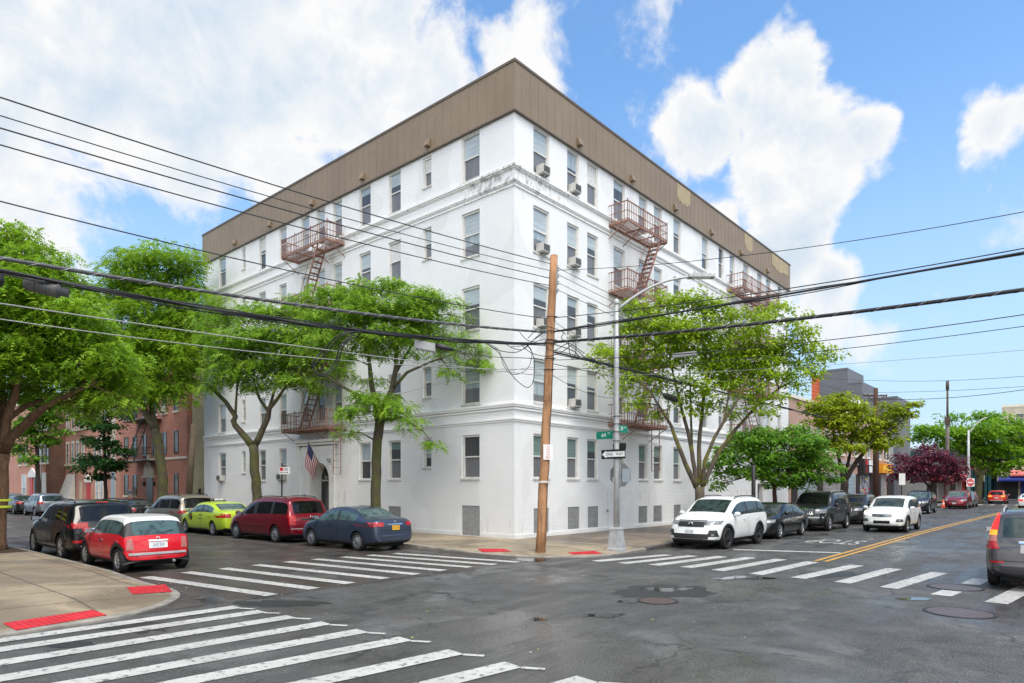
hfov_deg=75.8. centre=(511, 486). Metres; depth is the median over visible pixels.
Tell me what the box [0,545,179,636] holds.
pavement opposite
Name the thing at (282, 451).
window
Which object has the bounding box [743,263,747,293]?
window
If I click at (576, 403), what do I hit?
air conditioner
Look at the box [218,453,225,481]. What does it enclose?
window
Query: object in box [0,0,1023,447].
sky
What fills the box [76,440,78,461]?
window
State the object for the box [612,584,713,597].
road patch
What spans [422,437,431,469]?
window
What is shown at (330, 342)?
cable loop
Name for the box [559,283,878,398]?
overhead wire
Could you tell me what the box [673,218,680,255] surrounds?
window
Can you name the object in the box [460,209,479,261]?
window
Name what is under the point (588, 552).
tactile paving
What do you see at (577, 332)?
air conditioner
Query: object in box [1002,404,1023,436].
apartment building
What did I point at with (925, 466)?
plum tree
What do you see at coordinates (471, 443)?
window
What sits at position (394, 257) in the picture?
window
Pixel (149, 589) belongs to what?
tactile paving
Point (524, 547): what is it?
pavement corner
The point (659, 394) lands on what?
window
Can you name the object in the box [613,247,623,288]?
window
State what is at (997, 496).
sport utility vehicle
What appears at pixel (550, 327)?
cable loop
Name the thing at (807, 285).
overhead wire
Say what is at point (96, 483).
window
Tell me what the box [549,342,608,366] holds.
cable loop
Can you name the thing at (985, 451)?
maple tree
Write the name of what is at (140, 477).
brick house
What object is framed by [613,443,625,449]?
road sign
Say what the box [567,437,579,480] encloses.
window
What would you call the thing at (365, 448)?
window
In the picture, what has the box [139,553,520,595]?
crosswalk side
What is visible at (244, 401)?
window
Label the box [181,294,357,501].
locust tree
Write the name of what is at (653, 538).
sidewalk
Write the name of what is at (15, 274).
overhead wire
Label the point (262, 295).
window
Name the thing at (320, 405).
window
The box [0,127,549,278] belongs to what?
overhead wire
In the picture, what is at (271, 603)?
road patch
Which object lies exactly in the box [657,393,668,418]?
cable loop
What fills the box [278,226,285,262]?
window
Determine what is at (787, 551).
stop line
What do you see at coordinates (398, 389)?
window
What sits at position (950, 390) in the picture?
overhead wire
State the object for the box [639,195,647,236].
window
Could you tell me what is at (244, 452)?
window
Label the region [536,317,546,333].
air conditioner
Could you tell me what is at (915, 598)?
puddle
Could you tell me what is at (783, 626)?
avenue
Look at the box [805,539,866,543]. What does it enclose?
road lettering
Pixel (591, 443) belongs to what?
window
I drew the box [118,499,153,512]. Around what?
sedan car
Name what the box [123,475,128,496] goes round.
window
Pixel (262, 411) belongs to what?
window
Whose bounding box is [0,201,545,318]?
overhead wire
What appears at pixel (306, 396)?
window
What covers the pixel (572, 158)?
window
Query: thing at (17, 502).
sedan car
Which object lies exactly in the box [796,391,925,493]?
zelkova tree
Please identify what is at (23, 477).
window
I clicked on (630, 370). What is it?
overhead wire
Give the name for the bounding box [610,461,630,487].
stop sign
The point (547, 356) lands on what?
cable loop
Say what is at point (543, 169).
air conditioner
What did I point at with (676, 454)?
window
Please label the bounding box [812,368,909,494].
apartment building
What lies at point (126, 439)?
window
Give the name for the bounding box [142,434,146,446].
window
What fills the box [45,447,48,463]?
window
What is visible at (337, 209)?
window
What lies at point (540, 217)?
window
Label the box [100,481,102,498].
window
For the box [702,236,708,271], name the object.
window
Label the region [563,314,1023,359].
overhead wire
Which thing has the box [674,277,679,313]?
window
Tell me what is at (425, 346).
cable terminal
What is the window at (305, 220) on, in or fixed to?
in the apartment building at (462, 163)
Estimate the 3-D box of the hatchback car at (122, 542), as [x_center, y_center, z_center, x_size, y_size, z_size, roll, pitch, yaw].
[-10.306,1.337,17.855,3.687,1.646,2.030,0,0,41]
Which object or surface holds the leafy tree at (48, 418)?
on the pavement corner
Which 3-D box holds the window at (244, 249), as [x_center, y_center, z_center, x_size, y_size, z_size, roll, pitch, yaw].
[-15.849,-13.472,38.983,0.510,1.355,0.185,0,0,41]
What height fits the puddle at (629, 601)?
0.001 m
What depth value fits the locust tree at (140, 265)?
38.64 m
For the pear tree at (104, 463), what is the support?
on the tree pit
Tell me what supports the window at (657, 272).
in the apartment building at (462, 163)
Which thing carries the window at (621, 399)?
in the apartment building at (462, 163)
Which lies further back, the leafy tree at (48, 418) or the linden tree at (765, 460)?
the leafy tree at (48, 418)
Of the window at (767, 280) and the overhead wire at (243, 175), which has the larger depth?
the window at (767, 280)
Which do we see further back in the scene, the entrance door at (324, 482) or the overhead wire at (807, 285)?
the entrance door at (324, 482)
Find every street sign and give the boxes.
[596,431,613,439]
[619,425,627,432]
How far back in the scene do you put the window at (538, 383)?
26.27 m
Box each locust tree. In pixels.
[0,217,157,549]
[63,238,226,498]
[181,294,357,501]
[271,272,495,507]
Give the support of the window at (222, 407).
in the apartment building at (462, 163)
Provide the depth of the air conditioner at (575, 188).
27.67 m
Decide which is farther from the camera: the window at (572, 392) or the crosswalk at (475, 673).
the window at (572, 392)
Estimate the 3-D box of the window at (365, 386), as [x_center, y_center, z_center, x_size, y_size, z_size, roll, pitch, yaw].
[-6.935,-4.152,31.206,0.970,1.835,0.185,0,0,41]
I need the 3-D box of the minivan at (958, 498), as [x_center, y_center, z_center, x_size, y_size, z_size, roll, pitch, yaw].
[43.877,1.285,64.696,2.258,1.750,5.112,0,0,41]
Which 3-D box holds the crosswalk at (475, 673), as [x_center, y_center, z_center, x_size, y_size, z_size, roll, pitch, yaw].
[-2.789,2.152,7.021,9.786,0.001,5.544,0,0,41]
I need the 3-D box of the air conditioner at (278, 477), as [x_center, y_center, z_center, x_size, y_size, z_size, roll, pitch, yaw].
[-12.621,-0.380,35.960,0.470,0.599,0.377,0,0,41]
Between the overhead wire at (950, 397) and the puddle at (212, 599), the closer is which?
the puddle at (212, 599)
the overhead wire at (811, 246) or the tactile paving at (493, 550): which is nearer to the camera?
the overhead wire at (811, 246)
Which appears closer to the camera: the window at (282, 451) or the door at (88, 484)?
the window at (282, 451)
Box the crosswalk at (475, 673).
[0,606,613,682]
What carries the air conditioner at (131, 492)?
attached to the brick house at (140, 477)
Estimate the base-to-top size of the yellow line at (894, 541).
0.001 m
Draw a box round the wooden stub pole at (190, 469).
[186,424,196,493]
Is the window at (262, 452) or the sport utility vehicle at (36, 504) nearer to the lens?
the window at (262, 452)
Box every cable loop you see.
[311,331,356,374]
[313,331,359,376]
[454,349,542,359]
[455,344,478,371]
[487,344,534,387]
[488,333,542,352]
[489,344,531,374]
[522,344,572,356]
[528,326,565,337]
[545,343,584,353]
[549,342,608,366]
[561,333,600,363]
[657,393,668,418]
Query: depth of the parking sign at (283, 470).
29.66 m
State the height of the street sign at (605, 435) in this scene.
0.250 m
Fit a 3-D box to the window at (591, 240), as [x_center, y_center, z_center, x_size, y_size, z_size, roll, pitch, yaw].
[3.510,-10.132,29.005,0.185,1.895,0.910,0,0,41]
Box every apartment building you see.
[202,57,790,538]
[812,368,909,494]
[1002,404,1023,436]
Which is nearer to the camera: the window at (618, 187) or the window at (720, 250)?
the window at (618, 187)
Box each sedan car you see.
[7,495,30,513]
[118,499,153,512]
[302,506,411,550]
[761,502,807,538]
[1018,494,1023,507]
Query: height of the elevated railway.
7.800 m
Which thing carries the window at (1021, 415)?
in the apartment building at (1015, 409)
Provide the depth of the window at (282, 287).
36.23 m
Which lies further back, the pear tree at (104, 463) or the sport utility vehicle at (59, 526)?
the pear tree at (104, 463)
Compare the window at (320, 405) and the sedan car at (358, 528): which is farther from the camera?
the window at (320, 405)
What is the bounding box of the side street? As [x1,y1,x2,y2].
[6,511,550,614]
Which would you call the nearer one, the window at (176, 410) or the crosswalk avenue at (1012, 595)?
the crosswalk avenue at (1012, 595)
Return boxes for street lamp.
[606,270,715,551]
[967,417,987,490]
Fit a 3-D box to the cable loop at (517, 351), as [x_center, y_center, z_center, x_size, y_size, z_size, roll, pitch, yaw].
[0.109,-4.441,20.350,1.733,0.643,0.123,0,0,0]
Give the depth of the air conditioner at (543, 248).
26.04 m
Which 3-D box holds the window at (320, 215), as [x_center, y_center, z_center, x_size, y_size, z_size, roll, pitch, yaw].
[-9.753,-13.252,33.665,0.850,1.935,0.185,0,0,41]
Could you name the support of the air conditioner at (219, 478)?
attached to the apartment building at (462, 163)
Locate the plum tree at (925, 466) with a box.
[883,442,976,490]
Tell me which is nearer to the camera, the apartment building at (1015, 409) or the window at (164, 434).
the window at (164, 434)
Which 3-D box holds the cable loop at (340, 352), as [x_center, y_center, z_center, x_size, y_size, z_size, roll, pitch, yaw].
[-3.897,-2.945,14.643,1.043,1.026,0.129,0,0,0]
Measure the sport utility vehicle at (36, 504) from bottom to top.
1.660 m
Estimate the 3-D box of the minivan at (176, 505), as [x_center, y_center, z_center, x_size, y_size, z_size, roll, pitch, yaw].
[-16.796,1.260,33.098,5.124,1.800,2.252,0,0,41]
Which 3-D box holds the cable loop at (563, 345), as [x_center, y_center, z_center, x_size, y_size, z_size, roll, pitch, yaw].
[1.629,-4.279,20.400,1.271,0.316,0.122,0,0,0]
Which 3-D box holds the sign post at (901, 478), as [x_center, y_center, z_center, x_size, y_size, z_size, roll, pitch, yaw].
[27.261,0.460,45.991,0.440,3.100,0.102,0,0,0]
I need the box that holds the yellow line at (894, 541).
[813,507,1017,561]
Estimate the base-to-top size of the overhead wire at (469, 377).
0.429 m
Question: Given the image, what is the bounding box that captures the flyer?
[543,444,552,459]
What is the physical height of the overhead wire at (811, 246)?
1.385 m
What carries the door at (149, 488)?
in the brick house at (140, 477)
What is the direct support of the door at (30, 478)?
in the brick house at (22, 479)
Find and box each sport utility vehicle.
[9,493,21,496]
[23,493,64,515]
[29,498,133,558]
[670,495,766,548]
[791,490,850,530]
[847,493,875,523]
[863,495,920,531]
[906,490,936,513]
[969,491,977,506]
[985,506,1023,584]
[988,490,1009,503]
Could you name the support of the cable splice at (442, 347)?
attached to the cable terminal
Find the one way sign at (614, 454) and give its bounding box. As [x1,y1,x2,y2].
[601,449,625,458]
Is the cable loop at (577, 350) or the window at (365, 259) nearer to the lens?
the cable loop at (577, 350)
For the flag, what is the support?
attached to the apartment building at (462, 163)
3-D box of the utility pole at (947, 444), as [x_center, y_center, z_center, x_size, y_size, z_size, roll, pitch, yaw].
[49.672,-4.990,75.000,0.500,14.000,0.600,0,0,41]
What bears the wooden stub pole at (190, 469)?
on the pavement corner
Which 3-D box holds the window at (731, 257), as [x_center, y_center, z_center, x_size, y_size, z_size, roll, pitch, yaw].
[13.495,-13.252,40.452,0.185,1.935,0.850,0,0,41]
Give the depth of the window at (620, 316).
30.94 m
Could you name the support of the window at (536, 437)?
in the apartment building at (462, 163)
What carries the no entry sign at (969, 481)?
attached to the street lamp at (968, 449)
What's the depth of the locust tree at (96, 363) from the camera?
20.29 m
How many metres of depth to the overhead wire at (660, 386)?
24.88 m
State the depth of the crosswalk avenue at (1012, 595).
16.40 m
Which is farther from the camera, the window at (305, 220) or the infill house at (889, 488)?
the infill house at (889, 488)
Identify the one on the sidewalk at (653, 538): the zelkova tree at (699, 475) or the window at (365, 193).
the zelkova tree at (699, 475)
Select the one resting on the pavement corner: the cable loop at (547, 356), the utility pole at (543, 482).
the utility pole at (543, 482)
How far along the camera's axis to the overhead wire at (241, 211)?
12.81 m
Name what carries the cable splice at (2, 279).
attached to the overhead wire at (15, 274)
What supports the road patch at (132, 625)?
on the avenue at (783, 626)
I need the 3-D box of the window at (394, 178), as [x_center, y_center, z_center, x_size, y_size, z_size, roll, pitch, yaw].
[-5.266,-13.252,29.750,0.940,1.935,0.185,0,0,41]
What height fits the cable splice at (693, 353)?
0.122 m
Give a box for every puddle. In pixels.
[196,594,228,604]
[514,557,546,561]
[582,613,625,617]
[617,599,638,602]
[639,587,694,591]
[713,576,774,578]
[896,597,931,600]
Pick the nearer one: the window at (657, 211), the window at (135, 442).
the window at (657, 211)
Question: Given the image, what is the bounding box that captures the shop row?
[902,451,970,499]
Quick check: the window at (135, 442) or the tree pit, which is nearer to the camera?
the tree pit
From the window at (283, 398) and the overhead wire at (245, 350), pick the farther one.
the window at (283, 398)
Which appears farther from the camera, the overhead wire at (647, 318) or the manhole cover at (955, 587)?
the overhead wire at (647, 318)
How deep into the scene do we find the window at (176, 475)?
45.17 m
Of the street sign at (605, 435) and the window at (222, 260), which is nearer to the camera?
the street sign at (605, 435)
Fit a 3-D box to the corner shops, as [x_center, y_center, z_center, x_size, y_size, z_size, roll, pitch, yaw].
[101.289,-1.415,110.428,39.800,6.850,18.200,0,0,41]
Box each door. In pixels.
[29,477,32,494]
[34,478,35,493]
[86,482,90,498]
[146,478,152,502]
[321,467,328,510]
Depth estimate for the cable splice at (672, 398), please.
25.91 m
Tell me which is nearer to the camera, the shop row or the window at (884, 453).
the window at (884, 453)
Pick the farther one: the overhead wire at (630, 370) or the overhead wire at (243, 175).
the overhead wire at (630, 370)
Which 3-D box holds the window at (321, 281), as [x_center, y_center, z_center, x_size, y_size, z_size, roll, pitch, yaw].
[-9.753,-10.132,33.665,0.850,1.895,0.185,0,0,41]
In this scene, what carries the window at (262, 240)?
in the apartment building at (462, 163)
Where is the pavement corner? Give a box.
[399,532,645,558]
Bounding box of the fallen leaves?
[6,536,767,652]
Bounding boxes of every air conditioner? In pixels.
[128,490,135,494]
[216,475,225,483]
[276,474,285,481]
[536,163,549,177]
[536,242,549,259]
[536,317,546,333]
[568,182,581,195]
[568,256,581,272]
[568,329,581,342]
[568,398,581,410]
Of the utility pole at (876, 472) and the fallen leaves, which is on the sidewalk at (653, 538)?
the utility pole at (876, 472)
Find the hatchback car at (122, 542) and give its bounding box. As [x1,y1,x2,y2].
[81,505,190,572]
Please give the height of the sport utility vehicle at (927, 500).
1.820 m
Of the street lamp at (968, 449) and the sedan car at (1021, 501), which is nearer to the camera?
the sedan car at (1021, 501)
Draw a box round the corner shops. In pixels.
[966,465,1023,497]
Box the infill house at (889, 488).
[886,436,893,495]
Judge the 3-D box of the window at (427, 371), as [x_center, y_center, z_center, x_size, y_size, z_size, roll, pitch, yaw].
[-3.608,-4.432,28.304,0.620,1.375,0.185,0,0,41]
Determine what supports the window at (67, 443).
in the brick house at (86, 488)
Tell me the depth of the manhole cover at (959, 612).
11.19 m
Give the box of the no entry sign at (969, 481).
[966,478,973,485]
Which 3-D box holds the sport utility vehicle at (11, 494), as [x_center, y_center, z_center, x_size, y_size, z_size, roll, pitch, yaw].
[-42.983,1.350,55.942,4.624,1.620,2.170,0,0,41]
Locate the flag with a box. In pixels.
[305,441,327,478]
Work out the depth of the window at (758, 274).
43.93 m
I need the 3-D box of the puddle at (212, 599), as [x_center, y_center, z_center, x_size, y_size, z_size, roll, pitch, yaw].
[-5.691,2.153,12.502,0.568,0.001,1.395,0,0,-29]
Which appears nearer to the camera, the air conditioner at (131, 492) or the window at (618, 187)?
the window at (618, 187)
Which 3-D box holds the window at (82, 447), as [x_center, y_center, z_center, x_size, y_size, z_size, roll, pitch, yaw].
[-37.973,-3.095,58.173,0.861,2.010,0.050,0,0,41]
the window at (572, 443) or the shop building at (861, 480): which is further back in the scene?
the shop building at (861, 480)
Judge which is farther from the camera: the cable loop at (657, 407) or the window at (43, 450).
the window at (43, 450)
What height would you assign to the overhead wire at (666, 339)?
1.111 m
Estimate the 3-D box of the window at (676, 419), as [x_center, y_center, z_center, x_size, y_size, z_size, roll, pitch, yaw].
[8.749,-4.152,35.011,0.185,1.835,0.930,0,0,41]
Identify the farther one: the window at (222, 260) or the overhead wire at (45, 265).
the window at (222, 260)
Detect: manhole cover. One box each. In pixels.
[637,597,678,603]
[923,606,997,618]
[926,583,984,590]
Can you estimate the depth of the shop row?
95.48 m
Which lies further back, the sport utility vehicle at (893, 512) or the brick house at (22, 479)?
the brick house at (22, 479)
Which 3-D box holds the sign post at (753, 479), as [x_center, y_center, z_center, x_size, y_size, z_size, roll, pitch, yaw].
[11.253,0.510,30.644,0.266,3.000,0.280,0,0,41]
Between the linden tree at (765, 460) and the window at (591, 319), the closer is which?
the window at (591, 319)
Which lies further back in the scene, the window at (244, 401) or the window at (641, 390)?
the window at (244, 401)
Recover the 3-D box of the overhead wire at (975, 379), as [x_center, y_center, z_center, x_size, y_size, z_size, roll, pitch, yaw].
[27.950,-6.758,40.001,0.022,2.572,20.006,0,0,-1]
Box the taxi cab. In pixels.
[181,498,245,535]
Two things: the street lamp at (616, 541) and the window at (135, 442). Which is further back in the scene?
the window at (135, 442)
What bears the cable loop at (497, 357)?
attached to the utility pole at (543, 482)
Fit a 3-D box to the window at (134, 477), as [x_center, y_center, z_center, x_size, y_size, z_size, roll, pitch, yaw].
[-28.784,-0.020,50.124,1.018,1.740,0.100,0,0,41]
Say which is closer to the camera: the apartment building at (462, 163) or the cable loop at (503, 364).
the cable loop at (503, 364)
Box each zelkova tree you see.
[583,283,851,500]
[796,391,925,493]
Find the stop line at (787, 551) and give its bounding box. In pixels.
[734,549,839,552]
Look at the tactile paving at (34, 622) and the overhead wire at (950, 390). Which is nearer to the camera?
the tactile paving at (34, 622)
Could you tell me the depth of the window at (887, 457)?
73.36 m
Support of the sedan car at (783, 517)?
on the avenue at (783, 626)
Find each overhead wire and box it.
[0,97,550,263]
[0,115,549,270]
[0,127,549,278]
[0,144,549,285]
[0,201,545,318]
[0,256,546,332]
[0,268,545,345]
[0,303,543,375]
[0,319,543,369]
[395,366,540,395]
[545,287,1023,342]
[546,248,1023,318]
[554,251,1023,331]
[554,350,866,428]
[555,326,1023,369]
[555,364,835,415]
[559,268,863,394]
[559,275,868,394]
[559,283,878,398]
[559,290,866,400]
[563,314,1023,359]
[569,211,1023,269]
[570,350,1020,376]
[877,376,1022,380]
[877,386,1023,392]
[887,389,1023,399]
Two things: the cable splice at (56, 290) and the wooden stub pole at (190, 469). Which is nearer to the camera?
the cable splice at (56, 290)
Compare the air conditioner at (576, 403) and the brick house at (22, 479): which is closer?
the air conditioner at (576, 403)
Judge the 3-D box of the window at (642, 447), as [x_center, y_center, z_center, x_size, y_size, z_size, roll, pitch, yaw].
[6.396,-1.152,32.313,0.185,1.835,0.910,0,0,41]
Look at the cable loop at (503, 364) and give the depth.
20.29 m
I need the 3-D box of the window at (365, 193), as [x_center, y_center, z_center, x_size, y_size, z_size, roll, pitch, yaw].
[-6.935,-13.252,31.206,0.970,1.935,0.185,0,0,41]
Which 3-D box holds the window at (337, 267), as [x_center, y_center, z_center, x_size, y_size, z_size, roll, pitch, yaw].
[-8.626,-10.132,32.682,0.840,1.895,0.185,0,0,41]
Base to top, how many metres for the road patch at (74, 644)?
0.001 m
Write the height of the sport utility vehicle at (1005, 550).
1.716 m
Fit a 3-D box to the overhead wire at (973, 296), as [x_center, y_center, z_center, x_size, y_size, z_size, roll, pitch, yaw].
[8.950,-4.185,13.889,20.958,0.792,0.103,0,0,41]
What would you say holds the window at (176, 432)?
in the brick house at (140, 477)
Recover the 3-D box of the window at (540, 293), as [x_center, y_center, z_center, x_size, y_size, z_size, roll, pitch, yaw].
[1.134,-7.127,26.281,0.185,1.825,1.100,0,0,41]
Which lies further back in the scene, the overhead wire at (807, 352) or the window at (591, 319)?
the window at (591, 319)
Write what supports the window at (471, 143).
in the apartment building at (462, 163)
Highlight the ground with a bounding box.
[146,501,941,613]
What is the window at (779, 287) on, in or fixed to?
in the apartment building at (462, 163)
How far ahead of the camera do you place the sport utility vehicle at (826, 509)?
32.53 m
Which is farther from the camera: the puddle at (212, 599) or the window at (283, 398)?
the window at (283, 398)
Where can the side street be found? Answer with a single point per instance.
(209, 553)
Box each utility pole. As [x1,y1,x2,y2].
[535,254,559,552]
[863,388,886,496]
[944,381,949,496]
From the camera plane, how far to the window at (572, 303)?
27.99 m
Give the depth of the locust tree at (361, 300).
25.46 m
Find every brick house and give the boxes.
[9,396,64,494]
[64,396,119,499]
[120,328,203,502]
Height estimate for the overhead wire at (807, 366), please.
0.854 m
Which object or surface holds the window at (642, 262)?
in the apartment building at (462, 163)
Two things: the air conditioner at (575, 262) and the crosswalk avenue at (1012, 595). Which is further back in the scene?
the air conditioner at (575, 262)
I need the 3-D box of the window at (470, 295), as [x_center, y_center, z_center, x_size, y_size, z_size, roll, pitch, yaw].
[-1.633,-7.127,26.582,1.100,1.825,0.185,0,0,41]
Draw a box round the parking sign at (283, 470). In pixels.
[279,463,289,495]
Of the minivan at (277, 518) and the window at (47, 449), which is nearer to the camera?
the minivan at (277, 518)
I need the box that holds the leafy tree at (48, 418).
[9,392,75,492]
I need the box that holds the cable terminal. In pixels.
[414,339,435,352]
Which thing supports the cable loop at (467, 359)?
hanging from the overhead wire at (15, 274)
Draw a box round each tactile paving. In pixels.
[4,610,105,629]
[127,584,171,593]
[479,549,509,551]
[568,551,601,553]
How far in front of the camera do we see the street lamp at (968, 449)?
69.92 m
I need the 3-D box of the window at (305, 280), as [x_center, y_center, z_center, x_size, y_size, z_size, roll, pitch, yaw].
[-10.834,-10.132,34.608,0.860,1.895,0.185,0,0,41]
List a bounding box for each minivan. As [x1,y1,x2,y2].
[144,493,212,521]
[230,495,325,541]
[942,490,971,508]
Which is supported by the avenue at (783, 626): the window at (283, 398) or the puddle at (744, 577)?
the puddle at (744, 577)
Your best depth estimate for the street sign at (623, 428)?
21.65 m
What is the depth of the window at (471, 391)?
26.65 m
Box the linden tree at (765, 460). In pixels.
[701,421,848,501]
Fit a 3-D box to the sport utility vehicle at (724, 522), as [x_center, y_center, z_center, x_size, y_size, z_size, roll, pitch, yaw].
[7.692,1.243,24.342,2.298,1.833,5.004,0,0,41]
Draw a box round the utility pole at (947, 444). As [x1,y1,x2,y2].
[944,381,949,496]
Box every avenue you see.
[0,498,1023,682]
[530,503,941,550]
[592,554,1023,603]
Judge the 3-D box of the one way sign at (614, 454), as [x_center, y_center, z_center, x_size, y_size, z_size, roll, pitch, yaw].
[3.272,-1.035,21.252,0.910,0.300,0.010,0,0,41]
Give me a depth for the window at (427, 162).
28.39 m
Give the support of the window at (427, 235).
in the apartment building at (462, 163)
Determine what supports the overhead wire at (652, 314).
attached to the utility pole at (543, 482)
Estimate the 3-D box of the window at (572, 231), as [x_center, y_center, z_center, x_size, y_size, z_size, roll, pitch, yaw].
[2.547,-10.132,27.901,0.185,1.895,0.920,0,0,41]
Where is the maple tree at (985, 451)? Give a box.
[902,410,1023,502]
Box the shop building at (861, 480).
[788,394,892,503]
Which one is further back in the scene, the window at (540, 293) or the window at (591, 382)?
the window at (591, 382)
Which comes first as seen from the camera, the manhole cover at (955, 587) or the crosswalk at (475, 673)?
the crosswalk at (475, 673)
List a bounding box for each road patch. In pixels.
[43,639,97,647]
[98,619,171,632]
[229,600,329,606]
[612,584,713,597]
[804,572,862,576]
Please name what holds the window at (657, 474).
in the apartment building at (462, 163)
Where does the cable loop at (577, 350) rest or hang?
attached to the utility pole at (543, 482)
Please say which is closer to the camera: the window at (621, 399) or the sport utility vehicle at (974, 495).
the window at (621, 399)
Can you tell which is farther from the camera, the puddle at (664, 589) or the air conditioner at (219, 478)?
the air conditioner at (219, 478)
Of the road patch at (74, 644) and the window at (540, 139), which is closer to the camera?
the road patch at (74, 644)
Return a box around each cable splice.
[0,274,4,286]
[23,277,69,297]
[435,344,453,350]
[662,393,677,401]
[673,351,696,357]
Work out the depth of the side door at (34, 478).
61.97 m
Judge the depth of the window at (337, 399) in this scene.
32.82 m
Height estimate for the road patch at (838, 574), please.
0.001 m
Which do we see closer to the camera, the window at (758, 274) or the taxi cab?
the taxi cab
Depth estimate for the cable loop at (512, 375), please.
20.39 m
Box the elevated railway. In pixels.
[910,449,1021,500]
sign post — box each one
[751,465,755,496]
[899,471,904,494]
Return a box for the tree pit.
[0,547,28,552]
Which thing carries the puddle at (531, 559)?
on the side street
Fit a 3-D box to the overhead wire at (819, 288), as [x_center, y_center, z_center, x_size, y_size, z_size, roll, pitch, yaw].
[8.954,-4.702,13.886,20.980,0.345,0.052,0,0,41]
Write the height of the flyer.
0.470 m
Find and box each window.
[21,475,25,494]
[41,445,44,463]
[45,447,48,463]
[66,442,69,463]
[71,441,74,462]
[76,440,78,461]
[81,441,83,457]
[95,481,98,498]
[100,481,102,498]
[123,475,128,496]
[124,437,128,456]
[131,474,137,496]
[132,436,136,456]
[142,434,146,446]
[162,432,166,453]
[172,398,178,412]
[174,430,178,453]
[174,473,178,493]
[218,257,225,288]
[218,404,225,433]
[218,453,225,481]
[241,247,245,270]
[241,400,245,422]
[241,451,245,473]
[258,236,265,271]
[258,397,265,429]
[259,291,265,325]
[260,450,265,481]
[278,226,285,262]
[278,393,285,427]
[278,448,286,481]
[280,284,285,309]
[302,215,309,250]
[302,275,308,304]
[302,390,308,424]
[315,207,324,246]
[315,388,324,422]
[317,269,324,298]
[332,384,341,421]
[334,199,341,237]
[334,262,341,290]
[358,184,370,228]
[358,442,370,480]
[359,379,370,418]
[360,251,370,285]
[387,169,400,215]
[387,440,400,480]
[389,239,400,281]
[389,373,400,410]
[422,156,431,190]
[422,227,431,261]
[422,367,431,399]
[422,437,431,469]
[460,130,479,184]
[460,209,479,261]
[460,360,479,406]
[460,434,479,479]
[462,285,479,333]
[533,126,550,181]
[533,205,549,258]
[533,283,547,330]
[533,359,544,404]
[533,434,550,479]
[567,148,578,197]
[567,223,579,271]
[567,295,577,338]
[567,366,579,410]
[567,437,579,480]
[587,161,598,208]
[587,233,598,279]
[587,302,597,346]
[587,370,598,413]
[587,439,598,480]
[613,179,623,220]
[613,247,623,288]
[613,314,623,352]
[613,379,625,417]
[638,444,647,480]
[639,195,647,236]
[639,259,647,300]
[639,384,646,419]
[654,205,662,245]
[654,267,660,303]
[654,386,661,422]
[654,445,662,481]
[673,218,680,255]
[673,391,681,425]
[673,447,681,481]
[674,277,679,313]
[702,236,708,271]
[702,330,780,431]
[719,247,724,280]
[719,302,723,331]
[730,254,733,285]
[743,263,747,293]
[757,272,760,293]
[766,278,769,303]
[778,286,780,312]
[883,450,886,460]
[886,449,888,461]
[1015,413,1023,421]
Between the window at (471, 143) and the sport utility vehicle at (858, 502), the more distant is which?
the sport utility vehicle at (858, 502)
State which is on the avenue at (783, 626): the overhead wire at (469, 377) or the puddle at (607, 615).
the puddle at (607, 615)
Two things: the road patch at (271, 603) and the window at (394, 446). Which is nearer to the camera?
the road patch at (271, 603)
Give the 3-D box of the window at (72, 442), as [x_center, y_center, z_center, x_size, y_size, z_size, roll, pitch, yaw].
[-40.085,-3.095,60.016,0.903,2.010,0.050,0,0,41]
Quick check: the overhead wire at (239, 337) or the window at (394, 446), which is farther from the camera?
the window at (394, 446)
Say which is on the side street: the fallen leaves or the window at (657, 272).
the fallen leaves
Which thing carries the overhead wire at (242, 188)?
attached to the utility pole at (543, 482)
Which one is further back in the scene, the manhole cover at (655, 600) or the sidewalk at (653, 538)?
the sidewalk at (653, 538)
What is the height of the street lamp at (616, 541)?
9.135 m
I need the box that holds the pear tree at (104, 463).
[66,402,137,497]
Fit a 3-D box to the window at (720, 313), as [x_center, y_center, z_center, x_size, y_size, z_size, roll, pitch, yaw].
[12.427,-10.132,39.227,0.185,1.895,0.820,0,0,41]
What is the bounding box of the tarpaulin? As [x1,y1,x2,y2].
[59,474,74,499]

